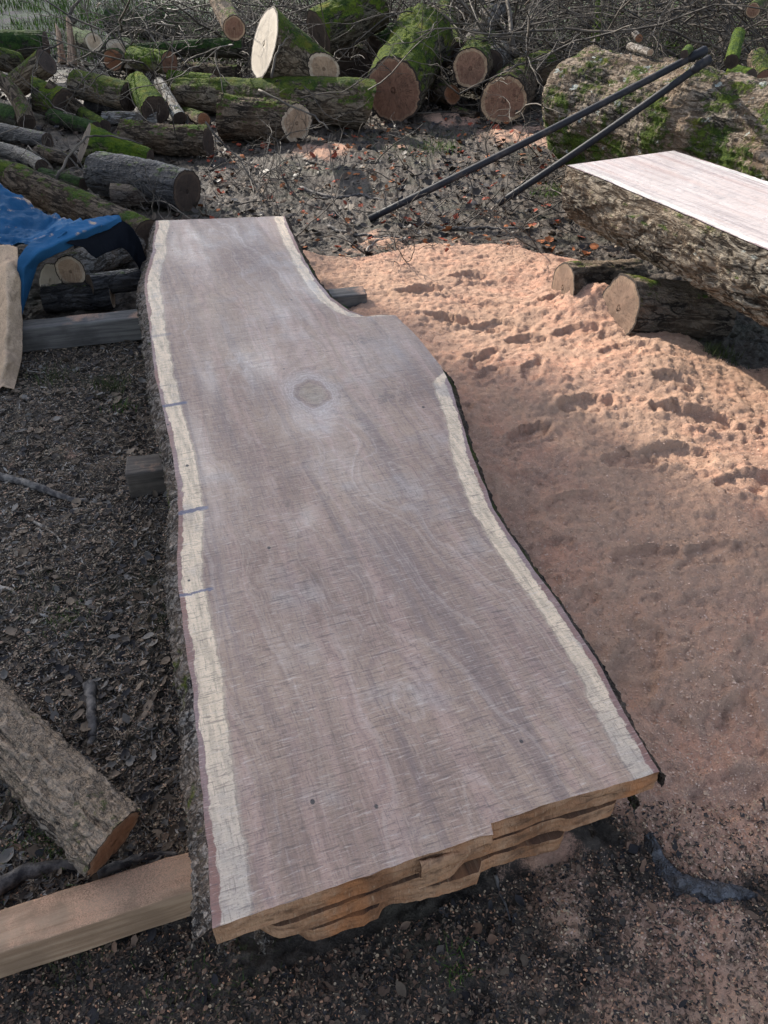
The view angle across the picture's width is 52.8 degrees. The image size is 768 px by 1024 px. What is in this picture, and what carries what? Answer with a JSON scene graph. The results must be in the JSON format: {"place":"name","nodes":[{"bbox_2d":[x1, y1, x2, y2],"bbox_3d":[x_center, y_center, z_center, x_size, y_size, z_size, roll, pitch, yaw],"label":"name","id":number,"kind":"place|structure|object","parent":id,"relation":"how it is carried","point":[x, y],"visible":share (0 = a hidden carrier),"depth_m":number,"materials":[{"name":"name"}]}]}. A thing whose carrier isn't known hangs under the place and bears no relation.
{"place":"outdoors","nodes":[
{"label":"outdoors","id":0,"kind":"place"},
{"bbox_2d":[0,0,767,1023],"bbox_3d":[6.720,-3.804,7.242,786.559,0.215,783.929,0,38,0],"label":"ground","id":1,"kind":"structure","parent":0,"point":[746,334],"depth_m":2.52,"materials":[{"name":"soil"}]},
{"bbox_2d":[0,159,15,182],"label":"log","id":2,"kind":"object","parent":1,"relation":"on","point":[4,164],"visible":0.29,"depth_m":5.39,"materials":[{"name":"green wood"}]},
{"bbox_2d":[0,102,17,125],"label":"log","id":3,"kind":"object","parent":1,"relation":"on","point":[7,114],"visible":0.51,"depth_m":6.77,"materials":[{"name":"green wood"}]},
{"bbox_2d":[0,47,23,72],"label":"log","id":4,"kind":"object","parent":1,"relation":"on","point":[14,59],"visible":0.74,"depth_m":7.52,"materials":[{"name":"green plant"}]},
{"bbox_2d":[0,71,35,128],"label":"log","id":5,"kind":"object","parent":1,"relation":"on","point":[12,91],"visible":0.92,"depth_m":6.69,"materials":[{"name":"wood"}]},
{"bbox_2d":[0,142,47,170],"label":"log","id":6,"kind":"object","parent":1,"relation":"on","point":[10,151],"visible":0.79,"depth_m":5.83,"materials":[{"name":"wood"}]},
{"bbox_2d":[0,29,50,59],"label":"log","id":7,"kind":"object","parent":1,"relation":"on","point":[15,40],"visible":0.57,"depth_m":8.33,"materials":[{"name":"green wood"}]},
{"bbox_2d":[0,123,53,147],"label":"log","id":8,"kind":"object","parent":1,"relation":"on","point":[22,135],"visible":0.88,"depth_m":6.27,"materials":[{"name":"wood"}]},
{"bbox_2d":[0,472,88,502],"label":"stick","id":9,"kind":"object","parent":1,"relation":"on","point":[15,480],"visible":0.97,"depth_m":2.64,"materials":[{"name":"wood"}]},
{"bbox_2d":[31,75,74,115],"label":"log","id":10,"kind":"object","parent":1,"relation":"on","point":[37,101],"visible":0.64,"depth_m":6.89,"materials":[{"name":"green wood"}]},
{"bbox_2d":[8,48,56,95],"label":"log","id":11,"kind":"object","parent":10,"relation":"on","point":[46,66],"visible":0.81,"depth_m":7.16,"materials":[{"name":"brown wood"}]},
{"bbox_2d":[0,859,107,895],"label":"stick","id":12,"kind":"object","parent":1,"relation":"on","point":[14,878],"visible":0.71,"depth_m":1.60,"materials":[{"name":"wood"}]},
{"bbox_2d":[32,145,76,166],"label":"log","id":13,"kind":"object","parent":1,"relation":"on","point":[58,159],"visible":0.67,"depth_m":5.83,"materials":[{"name":"wood"}]},
{"bbox_2d":[55,23,66,64],"bbox_3d":[-3.621,-5.242,8.638,0.095,0.427,0.095,-7,8,-9],"label":"broken stake","id":14,"kind":"object","parent":1,"relation":"on","point":[58,34],"visible":0.83,"depth_m":8.62,"materials":[{"name":"brown wood"}]},
{"bbox_2d":[37,167,87,190],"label":"log","id":15,"kind":"object","parent":1,"relation":"on","point":[75,181],"visible":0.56,"depth_m":5.38,"materials":[{"name":"green wood"}]},
{"bbox_2d":[44,79,86,112],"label":"log","id":16,"kind":"object","parent":1,"relation":"on","point":[73,105],"visible":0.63,"depth_m":6.97,"materials":[{"name":"wood"}]},
{"bbox_2d":[0,679,141,879],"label":"log","id":17,"kind":"object","parent":1,"relation":"on","point":[83,812],"visible":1,"depth_m":1.56,"materials":[{"name":"wood"}]},
{"bbox_2d":[66,16,77,67],"bbox_3d":[-3.420,-5.147,8.445,0.111,0.527,0.108,-3,6,-4],"label":"broken stake","id":18,"kind":"object","parent":1,"relation":"on","point":[70,35],"visible":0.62,"depth_m":8.42,"materials":[{"name":"brown wood"}]},
{"bbox_2d":[0,183,146,389],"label":"tarpaulin","id":19,"kind":"object","parent":1,"relation":"on","point":[41,235],"visible":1,"depth_m":3.53,"materials":[{"name":"plastic"}]},
{"bbox_2d":[45,108,101,132],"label":"log","id":20,"kind":"object","parent":1,"relation":"on","point":[79,124],"visible":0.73,"depth_m":6.68,"materials":[{"name":"green wood"}]},
{"bbox_2d":[1,163,154,252],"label":"log","id":21,"kind":"object","parent":1,"relation":"on","point":[44,192],"visible":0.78,"depth_m":4.54,"materials":[{"name":"wood"}]},
{"bbox_2d":[40,282,115,312],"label":"log","id":22,"kind":"object","parent":1,"relation":"on","point":[63,297],"visible":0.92,"depth_m":3.74,"materials":[{"name":"brown wood"}]},
{"bbox_2d":[38,263,62,286],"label":"log","id":23,"kind":"object","parent":22,"relation":"on","point":[48,274],"visible":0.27,"depth_m":3.84,"materials":[{"name":"beige wood"}]},
{"bbox_2d":[54,233,145,283],"bbox_3d":[-1.481,-1.371,4.103,0.197,0.197,0.816,4,30,4],"label":"log","id":24,"kind":"object","parent":22,"relation":"on","point":[77,265],"visible":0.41,"depth_m":3.78,"materials":[{"name":"wood"}]},
{"bbox_2d":[86,268,141,294],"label":"log","id":25,"kind":"object","parent":22,"relation":"on","point":[121,281],"visible":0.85,"depth_m":3.77,"materials":[{"name":"brown wood"}]},
{"bbox_2d":[65,26,102,50],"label":"log","id":26,"kind":"object","parent":1,"relation":"on","point":[86,41],"visible":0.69,"depth_m":7.96,"materials":[{"name":"green wood"}]},
{"bbox_2d":[82,681,97,744],"bbox_3d":[-0.731,0.501,1.930,0.034,0.039,0.195,-12,40,-15],"label":"stick","id":27,"kind":"object","parent":1,"relation":"on","point":[89,690],"visible":1,"depth_m":1.92,"materials":[{"name":"wood"}]},
{"bbox_2d":[75,107,110,131],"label":"log","id":28,"kind":"object","parent":1,"relation":"on","point":[84,112],"visible":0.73,"depth_m":6.77,"materials":[{"name":"green wood"}]},
{"bbox_2d":[0,340,187,905],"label":"leaf litter","id":29,"kind":"object","parent":1,"relation":"on","point":[68,671],"visible":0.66,"depth_m":2.12,"materials":[{"name":"plant"}]},
{"bbox_2d":[0,341,187,863],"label":"wood chips","id":30,"kind":"object","parent":1,"relation":"on","point":[133,721],"visible":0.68,"depth_m":2.18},
{"bbox_2d":[0,340,188,905],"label":"wood shreds","id":31,"kind":"object","parent":1,"relation":"on","point":[33,886],"visible":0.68,"depth_m":2.21,"materials":[{"name":"brown wood"}]},
{"bbox_2d":[66,69,135,110],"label":"log","id":32,"kind":"object","parent":1,"relation":"on","point":[116,87],"visible":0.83,"depth_m":7.01,"materials":[{"name":"green wood"}]},
{"bbox_2d":[83,101,119,113],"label":"log","id":33,"kind":"object","parent":1,"relation":"on","point":[90,106],"visible":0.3,"depth_m":7.20,"materials":[{"name":"brown wood"}]},
{"bbox_2d":[0,852,210,977],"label":"timber bearer","id":34,"kind":"object","parent":1,"relation":"on","point":[55,926],"visible":0.57,"depth_m":1.46,"materials":[{"name":"wood"}]},
{"bbox_2d":[77,123,153,165],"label":"log","id":35,"kind":"object","parent":1,"relation":"on","point":[111,145],"visible":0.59,"depth_m":5.70,"materials":[{"name":"green wood"}]},
{"bbox_2d":[103,37,136,70],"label":"log","id":36,"kind":"object","parent":1,"relation":"on","point":[112,64],"visible":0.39,"depth_m":8.16,"materials":[{"name":"brown wood"}]},
{"bbox_2d":[105,38,145,74],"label":"log","id":37,"kind":"object","parent":1,"relation":"on","point":[108,44],"visible":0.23,"depth_m":8.24,"materials":[{"name":"grey wood"}]},
{"bbox_2d":[101,111,159,125],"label":"log","id":38,"kind":"object","parent":1,"relation":"on","point":[113,118],"visible":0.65,"depth_m":6.83,"materials":[{"name":"wood"}]},
{"bbox_2d":[109,183,157,208],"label":"log","id":39,"kind":"object","parent":1,"relation":"on","point":[121,195],"visible":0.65,"depth_m":4.97,"materials":[{"name":"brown wood"}]},
{"bbox_2d":[105,661,173,669],"bbox_3d":[-0.643,0.409,2.057,0.195,0.020,0.020,1,39,1],"label":"stick","id":40,"kind":"object","parent":1,"relation":"on","point":[117,663],"visible":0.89,"depth_m":2.05,"materials":[{"name":"wood"}]},
{"bbox_2d":[83,151,200,211],"bbox_3d":[-1.587,-2.175,5.089,0.781,0.288,0.294,21,43,23],"label":"log","id":41,"kind":"object","parent":1,"relation":"on","point":[179,188],"visible":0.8,"depth_m":4.96,"materials":[{"name":"grey wood"}]},
{"bbox_2d":[97,849,186,878],"bbox_3d":[-0.512,0.738,1.641,0.192,0.030,0.031,-10,40,-13],"label":"stick","id":42,"kind":"object","parent":1,"relation":"on","point":[109,869],"visible":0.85,"depth_m":1.63,"materials":[{"name":"grey wood"}]},
{"bbox_2d":[125,453,166,497],"bbox_3d":[-0.421,-0.175,2.691,0.904,0.104,0.113,-7,39,-9],"label":"timber bearer","id":43,"kind":"object","parent":1,"relation":"on","point":[144,474],"visible":0.19,"depth_m":2.59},
{"bbox_2d":[126,71,168,123],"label":"log","id":44,"kind":"object","parent":1,"relation":"on","point":[151,96],"visible":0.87,"depth_m":6.81,"materials":[{"name":"green wood"}]},
{"bbox_2d":[103,7,200,40],"bbox_3d":[-3.241,-6.816,10.870,1.513,0.382,0.380,19,42,21],"label":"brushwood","id":45,"kind":"object","parent":1,"relation":"on","point":[110,9],"visible":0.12,"depth_m":10.89,"materials":[{"name":"wood"}]},
{"bbox_2d":[117,118,213,156],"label":"log","id":46,"kind":"object","parent":1,"relation":"on","point":[159,139],"visible":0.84,"depth_m":5.98,"materials":[{"name":"wood"}]},
{"bbox_2d":[154,77,186,124],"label":"log","id":47,"kind":"object","parent":1,"relation":"on","point":[179,116],"visible":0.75,"depth_m":6.90,"materials":[{"name":"wood"}]},
{"bbox_2d":[151,3,209,40],"bbox_3d":[-2.561,-6.415,10.375,0.478,0.467,1.468,-28,52,-30],"label":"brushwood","id":48,"kind":"object","parent":1,"relation":"on","point":[181,18],"visible":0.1,"depth_m":10.45,"materials":[{"name":"wood"}]},
{"bbox_2d":[166,70,216,86],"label":"log","id":49,"kind":"object","parent":1,"relation":"on","point":[200,75],"visible":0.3,"depth_m":7.62,"materials":[{"name":"green wood"}]},
{"bbox_2d":[125,45,177,74],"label":"log","id":50,"kind":"object","parent":49,"relation":"on","point":[139,53],"visible":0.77,"depth_m":7.75,"materials":[{"name":"green wood"}]},
{"bbox_2d":[125,38,245,58],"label":"log","id":51,"kind":"object","parent":50,"relation":"on","point":[206,46],"visible":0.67,"depth_m":7.93,"materials":[{"name":"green wood"}]},
{"bbox_2d":[22,286,366,352],"bbox_3d":[-0.911,-0.901,3.612,1.687,0.114,0.102,-9,39,-11],"label":"timber bearer","id":52,"kind":"object","parent":1,"relation":"on","point":[79,330],"visible":0.27,"depth_m":3.49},
{"bbox_2d":[182,107,210,124],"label":"log","id":53,"kind":"object","parent":1,"relation":"on","point":[195,116],"visible":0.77,"depth_m":6.85,"materials":[{"name":"wood"}]},
{"bbox_2d":[180,62,241,77],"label":"log","id":54,"kind":"object","parent":1,"relation":"on","point":[225,70],"visible":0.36,"depth_m":8.04,"materials":[{"name":"brown wood"}]},
{"bbox_2d":[216,92,312,142],"bbox_3d":[-0.976,-3.229,6.381,0.737,0.375,0.385,6,39,3],"label":"log","id":55,"kind":"object","parent":1,"relation":"on","point":[239,117],"visible":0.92,"depth_m":6.27,"materials":[{"name":"wood"}]},
{"bbox_2d":[171,76,375,129],"bbox_3d":[-0.975,-3.722,6.972,2.132,0.411,0.446,14,41,20],"label":"log","id":56,"kind":"object","parent":1,"relation":"on","point":[189,92],"visible":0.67,"depth_m":6.70,"materials":[{"name":"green plant"}]},
{"bbox_2d":[251,5,340,77],"bbox_3d":[-0.922,-4.120,6.845,0.953,0.591,0.520,20,43,24],"label":"log","id":57,"kind":"object","parent":56,"relation":"on","point":[301,53],"visible":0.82,"depth_m":6.77,"materials":[{"name":"green wood"}]},
{"bbox_2d":[209,0,245,40],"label":"log","id":58,"kind":"object","parent":57,"relation":"on","point":[229,19],"visible":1,"depth_m":5.77,"materials":[{"name":"wood"}]},
{"bbox_2d":[270,38,287,78],"bbox_3d":[-0.908,-3.878,6.606,0.055,0.278,0.270,21,43,24],"label":"branch","id":59,"kind":"object","parent":57,"relation":"on","point":[273,65],"visible":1,"depth_m":6.59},
{"bbox_2d":[0,0,587,203],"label":"brushwood","id":60,"kind":"object","parent":1,"relation":"on","point":[357,82],"visible":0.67,"depth_m":5.99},
{"bbox_2d":[55,135,142,179],"bbox_3d":[-2.005,-2.471,5.346,0.645,0.208,0.212,-24,44,-27],"label":"branch","id":61,"kind":"object","parent":60,"relation":"on","point":[69,155],"visible":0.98,"depth_m":5.33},
{"bbox_2d":[299,186,385,199],"bbox_3d":[-0.292,-2.160,5.276,0.677,0.038,0.150,12,40,15],"label":"stick","id":62,"kind":"object","parent":1,"relation":"on","point":[326,195],"visible":0.84,"depth_m":5.27,"materials":[{"name":"wood"}]},
{"bbox_2d":[333,40,371,77],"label":"log","id":63,"kind":"object","parent":1,"relation":"on","point":[351,67],"visible":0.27,"depth_m":7.96,"materials":[{"name":"wood"}]},
{"bbox_2d":[367,23,393,56],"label":"log","id":64,"kind":"object","parent":63,"relation":"on","point":[378,43],"visible":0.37,"depth_m":7.83,"materials":[{"name":"wood"}]},
{"bbox_2d":[306,0,389,55],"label":"log","id":65,"kind":"object","parent":64,"relation":"on","point":[344,11],"visible":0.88,"depth_m":7.38,"materials":[{"name":"wood"}]},
{"bbox_2d":[0,0,714,138],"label":"brushwood","id":66,"kind":"object","parent":1,"relation":"on","point":[253,15],"visible":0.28,"depth_m":7.99,"materials":[{"name":"wood"}]},
{"bbox_2d":[327,224,404,238],"bbox_3d":[-0.129,-1.673,4.661,0.547,0.054,0.083,20,43,23],"label":"stick","id":67,"kind":"object","parent":1,"relation":"on","point":[345,231],"visible":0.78,"depth_m":4.65,"materials":[{"name":"wood"}]},
{"bbox_2d":[123,94,632,267],"bbox_3d":[0.405,-2.234,4.944,4.096,0.514,3.283,0,38,0],"label":"brushwood","id":68,"kind":"object","parent":1,"relation":"on","point":[481,211],"visible":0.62,"depth_m":4.94,"materials":[{"name":"wood"}]},
{"bbox_2d":[258,89,328,129],"bbox_3d":[-0.685,-3.113,5.963,0.776,0.186,0.065,29,47,31],"label":"branch","id":69,"kind":"object","parent":68,"relation":"on","point":[278,99],"visible":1,"depth_m":5.99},
{"bbox_2d":[0,797,767,1023],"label":"wood shreds","id":70,"kind":"object","parent":1,"relation":"on","point":[436,968],"visible":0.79,"depth_m":1.47,"materials":[{"name":"brown wood"}]},
{"bbox_2d":[0,42,767,259],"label":"leaf litter","id":71,"kind":"object","parent":1,"relation":"on","point":[477,190],"visible":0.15,"depth_m":5.63,"materials":[{"name":"plant"}]},
{"bbox_2d":[0,800,767,1023],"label":"wood chips","id":72,"kind":"object","parent":1,"relation":"on","point":[480,971],"visible":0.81,"depth_m":1.48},
{"bbox_2d":[7,827,760,1023],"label":"leaf litter","id":73,"kind":"object","parent":1,"relation":"on","point":[475,928],"visible":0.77,"depth_m":1.50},
{"bbox_2d":[188,117,598,256],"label":"red leaves","id":74,"kind":"object","parent":1,"relation":"on","point":[593,246],"visible":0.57,"depth_m":5.47,"materials":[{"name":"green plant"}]},
{"bbox_2d":[367,2,454,121],"bbox_3d":[0.239,-4.224,7.304,0.634,0.653,1.462,8,48,10],"label":"log","id":75,"kind":"object","parent":1,"relation":"on","point":[402,96],"visible":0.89,"depth_m":6.94,"materials":[{"name":"green plant"}]},
{"bbox_2d":[254,823,597,956],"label":"wooden slab","id":76,"kind":"structure","parent":1,"relation":"on","point":[466,874],"depth_m":1.46,"materials":[{"name":"brown wood"}]},
{"bbox_2d":[166,426,639,956],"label":"wooden slab","id":77,"kind":"structure","parent":76,"relation":"on","point":[358,902],"depth_m":1.41,"materials":[{"name":"brown wood"}]},
{"bbox_2d":[136,216,665,949],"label":"wooden slab","id":78,"kind":"structure","parent":77,"relation":"on","point":[388,666],"depth_m":1.80,"materials":[{"name":"brown wood"}]},
{"bbox_2d":[427,78,460,104],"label":"log","id":79,"kind":"object","parent":1,"relation":"on","point":[439,87],"visible":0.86,"depth_m":7.30,"materials":[{"name":"brown wood"}]},
{"bbox_2d":[451,106,479,118],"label":"log","id":80,"kind":"object","parent":1,"relation":"on","point":[473,114],"visible":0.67,"depth_m":7.04,"materials":[{"name":"brown wood"}]},
{"bbox_2d":[421,220,523,230],"bbox_3d":[0.536,-1.738,4.726,0.646,0.049,0.121,2,39,3],"label":"stick","id":81,"kind":"object","parent":1,"relation":"on","point":[474,227],"visible":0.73,"depth_m":4.73,"materials":[{"name":"brown wood"}]},
{"bbox_2d":[452,30,499,88],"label":"log","id":82,"kind":"object","parent":1,"relation":"on","point":[472,63],"visible":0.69,"depth_m":7.03,"materials":[{"name":"wood"}]},
{"bbox_2d":[435,0,462,65],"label":"branch","id":83,"kind":"object","parent":82,"relation":"on","point":[446,2],"visible":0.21,"depth_m":8.36,"materials":[{"name":"brown plant"}]},
{"bbox_2d":[460,0,506,47],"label":"branch","id":84,"kind":"object","parent":82,"relation":"on","point":[503,10],"visible":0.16,"depth_m":8.52,"materials":[{"name":"grey plant"}]},
{"bbox_2d":[489,40,511,76],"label":"log","id":85,"kind":"object","parent":82,"relation":"on","point":[498,57],"visible":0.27,"depth_m":7.36,"materials":[{"name":"wood"}]},
{"bbox_2d":[494,874,510,920],"bbox_3d":[0.240,0.781,1.571,0.010,0.020,0.090,-9,39,-11],"label":"stick","id":86,"kind":"object","parent":1,"relation":"on","point":[498,889],"visible":1,"depth_m":1.58,"materials":[{"name":"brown wood"}]},
{"bbox_2d":[479,60,536,123],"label":"log","id":87,"kind":"object","parent":1,"relation":"on","point":[513,95],"visible":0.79,"depth_m":6.81,"materials":[{"name":"brown wood"}]},
{"bbox_2d":[301,0,767,164],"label":"brushwood","id":88,"kind":"object","parent":1,"relation":"on","point":[699,12],"visible":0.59,"depth_m":7.66,"materials":[{"name":"wood"}]},
{"bbox_2d":[505,0,518,57],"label":"branch","id":89,"kind":"object","parent":88,"relation":"on","point":[510,24],"visible":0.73,"depth_m":7.64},
{"bbox_2d":[590,0,600,44],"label":"branch","id":90,"kind":"object","parent":88,"relation":"on","point":[597,16],"visible":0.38,"depth_m":8.45,"materials":[{"name":"brown plant"}]},
{"bbox_2d":[631,30,642,42],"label":"log","id":91,"kind":"object","parent":88,"relation":"on","point":[636,38],"visible":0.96,"depth_m":6.77,"materials":[{"name":"brown wood"}]},
{"bbox_2d":[716,0,736,54],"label":"branch","id":92,"kind":"object","parent":88,"relation":"on","point":[722,42],"visible":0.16,"depth_m":8.96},
{"bbox_2d":[725,65,756,76],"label":"log","id":93,"kind":"object","parent":88,"relation":"on","point":[750,71],"visible":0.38,"depth_m":6.18,"materials":[{"name":"green wood"}]},
{"bbox_2d":[745,0,767,17],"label":"log","id":94,"kind":"object","parent":88,"relation":"on","point":[752,13],"visible":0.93,"depth_m":6.48,"materials":[{"name":"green wood"}]},
{"bbox_2d":[747,47,767,77],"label":"log","id":95,"kind":"object","parent":88,"relation":"on","point":[758,64],"visible":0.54,"depth_m":6.83,"materials":[{"name":"green wood"}]},
{"bbox_2d":[513,49,557,86],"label":"log","id":96,"kind":"object","parent":1,"relation":"on","point":[551,67],"visible":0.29,"depth_m":7.60,"materials":[{"name":"wood"}]},
{"bbox_2d":[303,243,767,974],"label":"wood chips","id":97,"kind":"object","parent":1,"relation":"on","point":[659,359],"visible":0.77,"depth_m":2.14,"materials":[{"name":"wood"}]},
{"bbox_2d":[368,46,707,221],"bbox_3d":[0.898,-2.272,4.687,2.022,0.918,0.050,-5,39,-7],"label":"steel pole","id":98,"kind":"object","parent":1,"relation":"on","point":[698,53],"visible":0.96,"depth_m":4.67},
{"bbox_2d":[551,258,649,296],"bbox_3d":[1.064,-1.149,3.903,0.651,0.246,0.241,-18,41,-37],"label":"log","id":99,"kind":"object","parent":1,"relation":"on","point":[573,277],"visible":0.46,"depth_m":3.76,"materials":[{"name":"brown wood"}]},
{"bbox_2d":[496,54,712,205],"bbox_3d":[1.323,-2.327,4.782,1.174,0.884,0.051,3,39,4],"label":"steel pole","id":100,"kind":"object","parent":1,"relation":"on","point":[699,65],"visible":0.96,"depth_m":4.73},
{"bbox_2d":[542,45,767,180],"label":"fallen trunk","id":101,"kind":"object","parent":1,"relation":"on","point":[711,114],"visible":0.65,"depth_m":4.70,"materials":[{"name":"wood"}]},
{"bbox_2d":[626,42,653,55],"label":"log","id":102,"kind":"object","parent":101,"relation":"on","point":[637,48],"visible":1,"depth_m":5.13,"materials":[{"name":"beige wood"}]},
{"bbox_2d":[724,27,744,68],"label":"log","id":103,"kind":"object","parent":101,"relation":"on","point":[732,58],"visible":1,"depth_m":5.75,"materials":[{"name":"green wood"}]},
{"bbox_2d":[602,273,736,338],"bbox_3d":[1.306,-0.916,3.577,0.538,0.308,0.306,-1,37,-20],"label":"log","id":104,"kind":"object","parent":1,"relation":"on","point":[634,304],"visible":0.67,"depth_m":3.45,"materials":[{"name":"wood"}]},
{"bbox_2d":[561,151,767,326],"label":"sawn log","id":105,"kind":"object","parent":104,"relation":"on","point":[698,223],"visible":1,"depth_m":3.29,"materials":[{"name":"brown wood"}]},
{"bbox_2d":[644,832,757,903],"bbox_3d":[0.632,0.753,1.579,0.236,0.069,0.096,23,44,26],"label":"bark piece","id":106,"kind":"object","parent":1,"relation":"on","point":[679,883],"visible":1,"depth_m":1.56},
{"bbox_2d":[0,0,767,66],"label":"grass","id":107,"kind":"structure","parent":0,"point":[62,7],"depth_m":12.68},
{"bbox_2d":[680,44,692,57],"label":"log","id":108,"kind":"object","parent":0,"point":[687,50],"visible":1,"depth_m":4.28,"materials":[{"name":"green wood"}]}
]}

